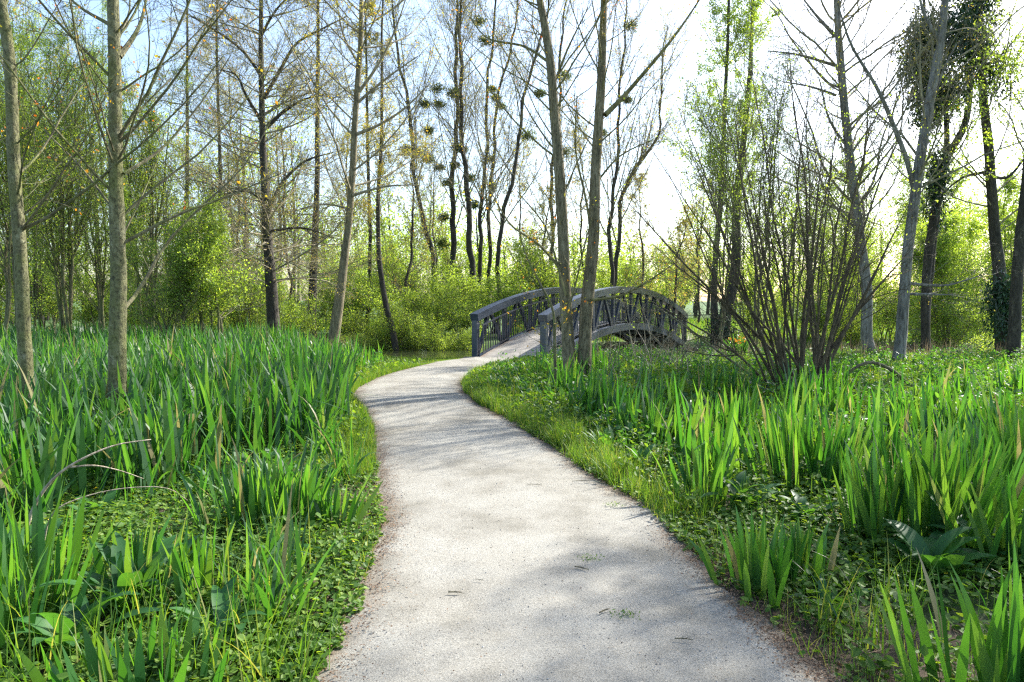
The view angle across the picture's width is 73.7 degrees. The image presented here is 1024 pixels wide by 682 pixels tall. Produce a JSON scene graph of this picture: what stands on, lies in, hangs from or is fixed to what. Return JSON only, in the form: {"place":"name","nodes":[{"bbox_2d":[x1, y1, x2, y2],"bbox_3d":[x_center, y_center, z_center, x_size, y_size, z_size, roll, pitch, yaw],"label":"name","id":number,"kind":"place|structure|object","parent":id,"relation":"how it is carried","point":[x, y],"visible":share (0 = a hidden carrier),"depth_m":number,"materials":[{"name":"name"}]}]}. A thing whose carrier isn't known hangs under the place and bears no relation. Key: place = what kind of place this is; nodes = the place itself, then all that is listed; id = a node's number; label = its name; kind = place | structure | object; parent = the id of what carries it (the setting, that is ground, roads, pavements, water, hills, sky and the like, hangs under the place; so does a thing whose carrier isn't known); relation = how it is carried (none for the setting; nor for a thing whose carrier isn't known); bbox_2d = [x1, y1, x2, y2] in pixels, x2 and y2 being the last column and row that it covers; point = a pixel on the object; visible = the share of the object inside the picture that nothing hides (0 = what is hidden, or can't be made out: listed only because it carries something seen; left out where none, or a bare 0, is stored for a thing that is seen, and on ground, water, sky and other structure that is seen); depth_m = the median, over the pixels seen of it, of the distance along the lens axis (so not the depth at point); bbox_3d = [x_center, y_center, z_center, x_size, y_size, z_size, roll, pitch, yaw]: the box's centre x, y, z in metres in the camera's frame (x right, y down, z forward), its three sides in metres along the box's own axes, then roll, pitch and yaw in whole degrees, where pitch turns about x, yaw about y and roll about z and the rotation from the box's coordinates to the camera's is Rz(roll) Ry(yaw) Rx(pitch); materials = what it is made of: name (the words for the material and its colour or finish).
{"place":"outdoors","nodes":[
{"label":"outdoors","id":0,"kind":"place"},
{"bbox_2d":[3,323,982,358],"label":"water","id":1,"kind":"structure","parent":0,"point":[429,354],"depth_m":26.35,"materials":[{"name":"green liquid"}]},
{"bbox_2d":[0,301,1023,681],"bbox_3d":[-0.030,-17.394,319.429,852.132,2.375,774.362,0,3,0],"label":"ground","id":2,"kind":"structure","parent":0,"point":[976,601],"depth_m":3.65,"materials":[{"name":"green plant"}]},
{"bbox_2d":[0,0,73,333],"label":"willow tree","id":3,"kind":"object","parent":2,"relation":"on","point":[36,286],"visible":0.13,"depth_m":27.54,"materials":[{"name":"green plant"}]},
{"bbox_2d":[0,4,77,335],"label":"willow tree","id":4,"kind":"object","parent":2,"relation":"on","point":[8,246],"visible":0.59,"depth_m":16.77,"materials":[{"name":"green plant"}]},
{"bbox_2d":[0,523,96,667],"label":"iris clump","id":5,"kind":"object","parent":2,"relation":"on","point":[40,592],"visible":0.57,"depth_m":3.12,"materials":[{"name":"green plant"}]},
{"bbox_2d":[0,477,122,611],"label":"iris clump","id":6,"kind":"object","parent":2,"relation":"on","point":[38,544],"visible":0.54,"depth_m":3.54,"materials":[{"name":"green plant"}]},
{"bbox_2d":[4,4,136,335],"bbox_3d":[-12.262,-4.399,18.812,3.580,9.922,3.492,-2,4,-25],"label":"willow tree","id":7,"kind":"object","parent":2,"relation":"on","point":[62,247],"visible":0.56,"depth_m":18.57,"materials":[{"name":"green plant"}]},
{"bbox_2d":[11,586,164,658],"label":"comfrey plant","id":8,"kind":"object","parent":2,"relation":"on","point":[44,627],"visible":0.57,"depth_m":3.07,"materials":[{"name":"green plant"}]},
{"bbox_2d":[32,0,146,331],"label":"willow tree","id":9,"kind":"object","parent":2,"relation":"on","point":[100,287],"visible":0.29,"depth_m":24.59,"materials":[{"name":"green plant"}]},
{"bbox_2d":[30,257,149,329],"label":"leafy shrub","id":10,"kind":"object","parent":2,"relation":"on","point":[90,314],"visible":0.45,"depth_m":26.62,"materials":[{"name":"green plant"}]},
{"bbox_2d":[15,601,190,681],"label":"iris clump","id":11,"kind":"object","parent":2,"relation":"on","point":[35,674],"visible":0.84,"depth_m":2.59,"materials":[{"name":"green plant"}]},
{"bbox_2d":[31,532,183,622],"bbox_3d":[-1.956,1.194,3.504,0.552,0.377,0.671,0,3,0],"label":"comfrey plant","id":12,"kind":"object","parent":2,"relation":"on","point":[108,552],"visible":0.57,"depth_m":3.44,"materials":[{"name":"green plant"}]},
{"bbox_2d":[0,0,229,406],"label":"poplar tree","id":13,"kind":"object","parent":2,"relation":"on","point":[15,170],"visible":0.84,"depth_m":7.47,"materials":[{"name":"brown plant"}]},
{"bbox_2d":[65,41,205,331],"bbox_3d":[-11.157,-4.301,20.800,3.959,9.496,3.882,0,3,0],"label":"willow tree","id":14,"kind":"object","parent":2,"relation":"on","point":[141,178],"visible":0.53,"depth_m":20.63,"materials":[{"name":"green plant"}]},
{"bbox_2d":[88,510,189,609],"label":"iris clump","id":15,"kind":"object","parent":2,"relation":"on","point":[152,547],"visible":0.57,"depth_m":3.53,"materials":[{"name":"green plant"}]},
{"bbox_2d":[49,590,235,681],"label":"iris clump","id":16,"kind":"object","parent":2,"relation":"on","point":[164,637],"visible":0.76,"depth_m":2.73,"materials":[{"name":"green plant"}]},
{"bbox_2d":[0,0,323,418],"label":"poplar tree","id":17,"kind":"object","parent":2,"relation":"on","point":[119,303],"visible":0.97,"depth_m":7.50,"materials":[{"name":"brown plant"}]},
{"bbox_2d":[101,180,244,338],"bbox_3d":[-8.566,-1.698,17.439,3.392,4.728,2.806,-2,4,-25],"label":"willow tree","id":18,"kind":"object","parent":2,"relation":"on","point":[181,275],"visible":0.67,"depth_m":17.32,"materials":[{"name":"green plant"}]},
{"bbox_2d":[108,0,261,332],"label":"alder tree","id":19,"kind":"object","parent":2,"relation":"on","point":[187,48],"visible":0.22,"depth_m":29.28,"materials":[{"name":"green plant"}]},
{"bbox_2d":[0,376,374,632],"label":"iris bed","id":20,"kind":"object","parent":2,"relation":"on","point":[281,579],"visible":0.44,"depth_m":4.75,"materials":[{"name":"green plant"}]},
{"bbox_2d":[0,316,377,526],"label":"iris bed","id":21,"kind":"object","parent":2,"relation":"on","point":[72,364],"visible":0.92,"depth_m":7.24,"materials":[{"name":"green plant"}]},
{"bbox_2d":[154,210,249,331],"bbox_3d":[-8.319,-1.475,18.300,2.070,4.195,2.427,0,3,0],"label":"bush","id":22,"kind":"object","parent":2,"relation":"on","point":[210,320],"visible":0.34,"depth_m":17.83,"materials":[{"name":"green plant"}]},
{"bbox_2d":[159,513,259,617],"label":"iris clump","id":23,"kind":"object","parent":2,"relation":"on","point":[205,557],"visible":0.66,"depth_m":3.54,"materials":[{"name":"green plant"}]},
{"bbox_2d":[150,222,273,335],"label":"willow tree","id":24,"kind":"object","parent":2,"relation":"on","point":[210,240],"visible":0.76,"depth_m":17.57,"materials":[{"name":"green plant"}]},
{"bbox_2d":[170,574,266,637],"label":"comfrey plant","id":25,"kind":"object","parent":2,"relation":"on","point":[221,597],"visible":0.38,"depth_m":3.17,"materials":[{"name":"green plant"}]},
{"bbox_2d":[131,0,311,323],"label":"alder tree","id":26,"kind":"object","parent":2,"relation":"on","point":[217,129],"visible":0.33,"depth_m":26.46,"materials":[{"name":"green plant"}]},
{"bbox_2d":[172,453,300,538],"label":"iris clump","id":27,"kind":"object","parent":2,"relation":"on","point":[241,488],"visible":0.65,"depth_m":4.59,"materials":[{"name":"green plant"}]},
{"bbox_2d":[197,241,276,333],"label":"leafy shrub","id":28,"kind":"object","parent":2,"relation":"on","point":[235,318],"visible":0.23,"depth_m":29.51,"materials":[{"name":"green plant"}]},
{"bbox_2d":[104,0,400,333],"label":"alder tree","id":29,"kind":"object","parent":2,"relation":"on","point":[271,269],"visible":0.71,"depth_m":21.44,"materials":[{"name":"brown plant"}]},
{"bbox_2d":[227,66,329,298],"bbox_3d":[-13.014,-7.311,38.306,6.341,15.418,8.147,0,3,0],"label":"bare tree","id":30,"kind":"object","parent":2,"relation":"on","point":[285,207],"visible":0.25,"depth_m":37.65,"materials":[{"name":"brown plant"}]},
{"bbox_2d":[245,274,331,342],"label":"leafy shrub","id":31,"kind":"object","parent":2,"relation":"on","point":[307,321],"visible":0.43,"depth_m":26.84,"materials":[{"name":"green plant"}]},
{"bbox_2d":[226,0,391,341],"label":"alder tree","id":32,"kind":"object","parent":2,"relation":"on","point":[314,289],"visible":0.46,"depth_m":29.66,"materials":[{"name":"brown plant"}]},
{"bbox_2d":[234,451,383,534],"bbox_3d":[-1.431,1.057,4.815,0.982,0.564,0.664,-1,4,-23],"label":"iris clump","id":33,"kind":"object","parent":2,"relation":"on","point":[311,484],"visible":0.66,"depth_m":4.78,"materials":[{"name":"green plant"}]},
{"bbox_2d":[285,72,383,316],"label":"bare tree","id":34,"kind":"object","parent":2,"relation":"on","point":[345,156],"visible":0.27,"depth_m":41.42,"materials":[{"name":"brown plant"}]},
{"bbox_2d":[316,260,387,341],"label":"leafy shrub","id":35,"kind":"object","parent":2,"relation":"on","point":[356,305],"visible":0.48,"depth_m":33.86,"materials":[{"name":"green plant"}]},
{"bbox_2d":[244,0,476,345],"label":"alder tree","id":36,"kind":"object","parent":2,"relation":"on","point":[337,311],"visible":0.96,"depth_m":20.52,"materials":[{"name":"brown plant"}]},
{"bbox_2d":[347,0,397,326],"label":"alder tree","id":37,"kind":"object","parent":2,"relation":"on","point":[376,34],"visible":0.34,"depth_m":35.44,"materials":[{"name":"brown plant"}]},
{"bbox_2d":[335,0,429,349],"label":"alder tree","id":38,"kind":"object","parent":2,"relation":"on","point":[387,312],"visible":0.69,"depth_m":27.10,"materials":[{"name":"brown plant"}]},
{"bbox_2d":[350,209,433,311],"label":"leafy shrub","id":39,"kind":"object","parent":2,"relation":"on","point":[382,225],"visible":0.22,"depth_m":46.38,"materials":[{"name":"green plant"}]},
{"bbox_2d":[353,272,433,345],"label":"leafy shrub","id":40,"kind":"object","parent":2,"relation":"on","point":[379,305],"visible":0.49,"depth_m":30.10,"materials":[{"name":"green plant"}]},
{"bbox_2d":[332,0,461,332],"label":"poplar tree","id":41,"kind":"object","parent":2,"relation":"on","point":[425,103],"visible":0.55,"depth_m":37.37,"materials":[{"name":"brown plant"}]},
{"bbox_2d":[364,123,450,307],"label":"bare tree","id":42,"kind":"object","parent":2,"relation":"on","point":[412,239],"visible":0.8,"depth_m":33.75,"materials":[{"name":"brown plant"}]},
{"bbox_2d":[364,237,460,329],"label":"leafy shrub","id":43,"kind":"object","parent":2,"relation":"on","point":[400,277],"visible":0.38,"depth_m":35.41,"materials":[{"name":"green plant"}]},
{"bbox_2d":[399,279,463,337],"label":"leafy shrub","id":44,"kind":"object","parent":2,"relation":"on","point":[436,308],"visible":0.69,"depth_m":30.09,"materials":[{"name":"green plant"}]},
{"bbox_2d":[386,0,504,329],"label":"poplar tree","id":45,"kind":"object","parent":2,"relation":"on","point":[441,243],"visible":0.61,"depth_m":40.26,"materials":[{"name":"brown plant"}]},
{"bbox_2d":[409,261,486,335],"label":"leafy shrub","id":46,"kind":"object","parent":2,"relation":"on","point":[463,294],"visible":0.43,"depth_m":33.42,"materials":[{"name":"green plant"}]},
{"bbox_2d":[426,219,505,327],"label":"leafy shrub","id":47,"kind":"object","parent":2,"relation":"on","point":[484,268],"visible":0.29,"depth_m":45.39,"materials":[{"name":"green plant"}]},
{"bbox_2d":[413,0,520,320],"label":"poplar tree","id":48,"kind":"object","parent":2,"relation":"on","point":[452,92],"visible":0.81,"depth_m":39.05,"materials":[{"name":"brown plant"}]},
{"bbox_2d":[0,490,941,681],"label":"grass","id":49,"kind":"structure","parent":2,"relation":"on","point":[148,625],"depth_m":2.98,"materials":[{"name":"green plant"}]},
{"bbox_2d":[427,0,549,286],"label":"poplar tree","id":50,"kind":"object","parent":2,"relation":"on","point":[480,222],"visible":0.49,"depth_m":41.20,"materials":[{"name":"brown plant"}]},
{"bbox_2d":[443,0,546,328],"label":"poplar tree","id":51,"kind":"object","parent":2,"relation":"on","point":[488,220],"visible":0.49,"depth_m":42.40,"materials":[{"name":"brown plant"}]},
{"bbox_2d":[423,0,580,333],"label":"poplar tree","id":52,"kind":"object","parent":2,"relation":"on","point":[520,131],"visible":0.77,"depth_m":35.49,"materials":[{"name":"brown plant"}]},
{"bbox_2d":[0,42,1020,323],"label":"wood","id":53,"kind":"object","parent":2,"relation":"on","point":[530,230],"visible":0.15,"depth_m":69.53,"materials":[{"name":"green plant"}]},
{"bbox_2d":[0,347,1023,681],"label":"ground cover","id":54,"kind":"object","parent":2,"relation":"on","point":[860,555],"visible":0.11,"depth_m":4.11,"materials":[{"name":"green plant"}]},
{"bbox_2d":[473,265,550,335],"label":"leafy shrub","id":55,"kind":"object","parent":2,"relation":"on","point":[506,294],"visible":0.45,"depth_m":32.69,"materials":[{"name":"green plant"}]},
{"bbox_2d":[8,333,1023,679],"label":"dry grass","id":56,"kind":"structure","parent":2,"relation":"on","point":[864,347],"depth_m":17.75,"materials":[{"name":"plant"}]},
{"bbox_2d":[485,139,550,321],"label":"bare tree","id":57,"kind":"object","parent":2,"relation":"on","point":[521,224],"visible":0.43,"depth_m":43.36,"materials":[{"name":"brown plant"}]},
{"bbox_2d":[504,0,592,270],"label":"poplar tree","id":58,"kind":"object","parent":2,"relation":"on","point":[560,98],"visible":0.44,"depth_m":40.95,"materials":[{"name":"brown plant"}]},
{"bbox_2d":[507,210,592,379],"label":"sapling","id":59,"kind":"object","parent":2,"relation":"on","point":[554,322],"visible":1,"depth_m":11.95,"materials":[{"name":"green plant"}]},
{"bbox_2d":[506,231,602,321],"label":"leafy shrub","id":60,"kind":"object","parent":2,"relation":"on","point":[536,258],"visible":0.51,"depth_m":33.38,"materials":[{"name":"green plant"}]},
{"bbox_2d":[437,0,717,376],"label":"willow tree","id":61,"kind":"object","parent":2,"relation":"on","point":[562,263],"visible":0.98,"depth_m":12.84,"materials":[{"name":"brown plant"}]},
{"bbox_2d":[470,286,687,357],"bbox_3d":[3.113,-0.500,23.772,2.399,2.749,12.833,2,4,30],"label":"footbridge","id":62,"kind":"object","parent":2,"relation":"on","point":[509,345],"visible":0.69,"depth_m":20.97,"materials":[{"name":"grey wood"}]},
{"bbox_2d":[179,340,1023,499],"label":"undergrowth","id":63,"kind":"object","parent":2,"relation":"on","point":[773,388],"visible":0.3,"depth_m":11.90,"materials":[{"name":"green plant"}]},
{"bbox_2d":[247,377,955,681],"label":"leaf litter","id":64,"kind":"object","parent":2,"relation":"on","point":[778,637],"visible":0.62,"depth_m":3.43,"materials":[{"name":"brown plant"}]},
{"bbox_2d":[544,0,670,295],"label":"poplar tree","id":65,"kind":"object","parent":2,"relation":"on","point":[628,99],"visible":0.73,"depth_m":37.17,"materials":[{"name":"brown plant"}]},
{"bbox_2d":[570,0,704,286],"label":"poplar tree","id":66,"kind":"object","parent":2,"relation":"on","point":[635,166],"visible":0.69,"depth_m":37.67,"materials":[{"name":"brown plant"}]},
{"bbox_2d":[606,170,672,322],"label":"bare tree","id":67,"kind":"object","parent":2,"relation":"on","point":[641,239],"visible":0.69,"depth_m":39.69,"materials":[{"name":"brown plant"}]},
{"bbox_2d":[642,202,707,323],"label":"leafy shrub","id":68,"kind":"object","parent":2,"relation":"on","point":[686,219],"visible":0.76,"depth_m":36.77,"materials":[{"name":"green plant"}]},
{"bbox_2d":[650,435,738,511],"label":"iris clump","id":69,"kind":"object","parent":2,"relation":"on","point":[718,474],"visible":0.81,"depth_m":5.22,"materials":[{"name":"green plant"}]},
{"bbox_2d":[675,381,770,430],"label":"iris clump","id":70,"kind":"object","parent":2,"relation":"on","point":[744,407],"visible":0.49,"depth_m":7.77,"materials":[{"name":"green plant"}]},
{"bbox_2d":[655,0,795,346],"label":"alder tree","id":71,"kind":"object","parent":2,"relation":"on","point":[753,18],"visible":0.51,"depth_m":27.92,"materials":[{"name":"green plant"}]},
{"bbox_2d":[678,63,783,351],"bbox_3d":[6.871,-3.566,21.938,3.538,10.085,2.852,-2,4,-33],"label":"willow tree","id":72,"kind":"object","parent":2,"relation":"on","point":[725,155],"visible":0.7,"depth_m":21.53,"materials":[{"name":"green plant"}]},
{"bbox_2d":[687,504,810,609],"bbox_3d":[1.370,1.178,3.747,0.609,0.436,0.673,-2,4,-34],"label":"iris clump","id":73,"kind":"object","parent":2,"relation":"on","point":[758,565],"visible":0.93,"depth_m":3.72,"materials":[{"name":"green plant"}]},
{"bbox_2d":[700,25,833,347],"bbox_3d":[7.752,-3.956,20.064,3.798,10.320,3.544,-3,4,-39],"label":"willow tree","id":74,"kind":"object","parent":2,"relation":"on","point":[774,147],"visible":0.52,"depth_m":19.66,"materials":[{"name":"green plant"}]},
{"bbox_2d":[518,337,1023,485],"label":"iris bed","id":75,"kind":"object","parent":2,"relation":"on","point":[697,428],"visible":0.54,"depth_m":7.91,"materials":[{"name":"green plant"}]},
{"bbox_2d":[586,2,972,387],"bbox_3d":[4.287,-2.288,11.137,6.177,6.566,4.397,0,3,0],"label":"hazel shrub","id":76,"kind":"object","parent":2,"relation":"on","point":[821,359],"visible":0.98,"depth_m":11.07,"materials":[{"name":"brown plant"}]},
{"bbox_2d":[708,394,880,497],"bbox_3d":[2.382,0.850,5.799,1.377,0.852,1.162,0,3,0],"label":"iris clump","id":77,"kind":"object","parent":2,"relation":"on","point":[793,449],"visible":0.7,"depth_m":5.69,"materials":[{"name":"green plant"}]},
{"bbox_2d":[757,517,842,597],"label":"iris clump","id":78,"kind":"object","parent":2,"relation":"on","point":[820,549],"visible":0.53,"depth_m":3.80,"materials":[{"name":"green plant"}]},
{"bbox_2d":[759,120,847,347],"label":"willow tree","id":79,"kind":"object","parent":2,"relation":"on","point":[793,253],"visible":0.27,"depth_m":23.73,"materials":[{"name":"green plant"}]},
{"bbox_2d":[764,134,895,340],"bbox_3d":[13.592,-4.417,30.017,5.491,9.053,5.498,0,3,0],"label":"willow tree","id":80,"kind":"object","parent":2,"relation":"on","point":[839,241],"visible":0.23,"depth_m":29.61,"materials":[{"name":"green plant"}]},
{"bbox_2d":[793,401,916,497],"bbox_3d":[2.762,0.895,5.800,0.951,0.827,0.800,-1,4,-17],"label":"iris clump","id":81,"kind":"object","parent":2,"relation":"on","point":[808,455],"visible":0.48,"depth_m":5.72,"materials":[{"name":"green plant"}]},
{"bbox_2d":[818,439,925,551],"bbox_3d":[2.285,1.009,4.416,0.576,0.687,0.879,1,4,23],"label":"iris clump","id":82,"kind":"object","parent":2,"relation":"on","point":[877,503],"visible":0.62,"depth_m":4.45,"materials":[{"name":"green plant"}]},
{"bbox_2d":[729,0,1022,354],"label":"alder tree","id":83,"kind":"object","parent":2,"relation":"on","point":[866,333],"visible":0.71,"depth_m":18.42,"materials":[{"name":"brown plant"}]},
{"bbox_2d":[817,0,1023,362],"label":"ash tree","id":84,"kind":"object","parent":2,"relation":"on","point":[902,314],"visible":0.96,"depth_m":16.13,"materials":[{"name":"grey plant"}]},
{"bbox_2d":[856,152,999,338],"bbox_3d":[17.455,-4.089,28.645,5.298,8.487,5.403,2,4,33],"label":"willow tree","id":85,"kind":"object","parent":2,"relation":"on","point":[920,206],"visible":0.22,"depth_m":28.49,"materials":[{"name":"green plant"}]},
{"bbox_2d":[836,409,1023,553],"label":"iris clump","id":86,"kind":"object","parent":2,"relation":"on","point":[913,504],"visible":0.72,"depth_m":4.26,"materials":[{"name":"green plant"}]},
{"bbox_2d":[844,408,1023,540],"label":"iris clump","id":87,"kind":"object","parent":2,"relation":"on","point":[959,474],"visible":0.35,"depth_m":4.36,"materials":[{"name":"green plant"}]},
{"bbox_2d":[882,518,995,583],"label":"comfrey plant","id":88,"kind":"object","parent":2,"relation":"on","point":[947,545],"visible":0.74,"depth_m":3.86,"materials":[{"name":"green plant"}]},
{"bbox_2d":[871,548,1023,681],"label":"iris clump","id":89,"kind":"object","parent":2,"relation":"on","point":[994,636],"visible":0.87,"depth_m":2.62,"materials":[{"name":"green plant"}]},
{"bbox_2d":[872,203,1023,356],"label":"willow tree","id":90,"kind":"object","parent":2,"relation":"on","point":[956,331],"visible":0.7,"depth_m":23.55,"materials":[{"name":"green plant"}]},
{"bbox_2d":[887,0,1015,352],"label":"ivy clad tree","id":91,"kind":"object","parent":2,"relation":"on","point":[928,264],"visible":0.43,"depth_m":20.11,"materials":[{"name":"green plant"}]},
{"bbox_2d":[891,0,1023,357],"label":"ivy clad tree","id":92,"kind":"object","parent":2,"relation":"on","point":[1000,288],"visible":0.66,"depth_m":18.64,"materials":[{"name":"green plant"}]},
{"bbox_2d":[928,464,1023,577],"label":"iris clump","id":93,"kind":"object","parent":2,"relation":"on","point":[1006,528],"visible":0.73,"depth_m":3.90,"materials":[{"name":"green plant"}]},
{"bbox_2d":[939,396,1023,495],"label":"iris clump","id":94,"kind":"object","parent":2,"relation":"on","point":[1017,429],"visible":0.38,"depth_m":5.41,"materials":[{"name":"green plant"}]},
{"bbox_2d":[950,541,1023,681],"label":"iris clump","id":95,"kind":"object","parent":2,"relation":"on","point":[1013,636],"visible":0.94,"depth_m":2.51,"materials":[{"name":"green plant"}]},
{"bbox_2d":[953,169,1023,338],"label":"tree","id":96,"kind":"object","parent":2,"relation":"on","point":[1005,233],"visible":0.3,"depth_m":26.86,"materials":[{"name":"green plant"}]},
{"bbox_2d":[958,0,1023,359],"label":"alder tree","id":97,"kind":"object","parent":2,"relation":"on","point":[1015,315],"visible":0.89,"depth_m":16.88,"materials":[{"name":"brown plant"}]},
{"bbox_2d":[0,0,1023,301],"label":"sky","id":98,"kind":"structure","parent":0,"point":[142,39],"materials":[{"name":"white"}]},
{"bbox_2d":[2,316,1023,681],"bbox_3d":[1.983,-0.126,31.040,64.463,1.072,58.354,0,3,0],"label":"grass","id":99,"kind":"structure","parent":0,"point":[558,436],"depth_m":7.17,"materials":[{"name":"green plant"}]},
{"bbox_2d":[311,357,844,681],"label":"path","id":100,"kind":"structure","parent":0,"point":[477,559],"depth_m":3.83,"materials":[{"name":"grey concrete"}]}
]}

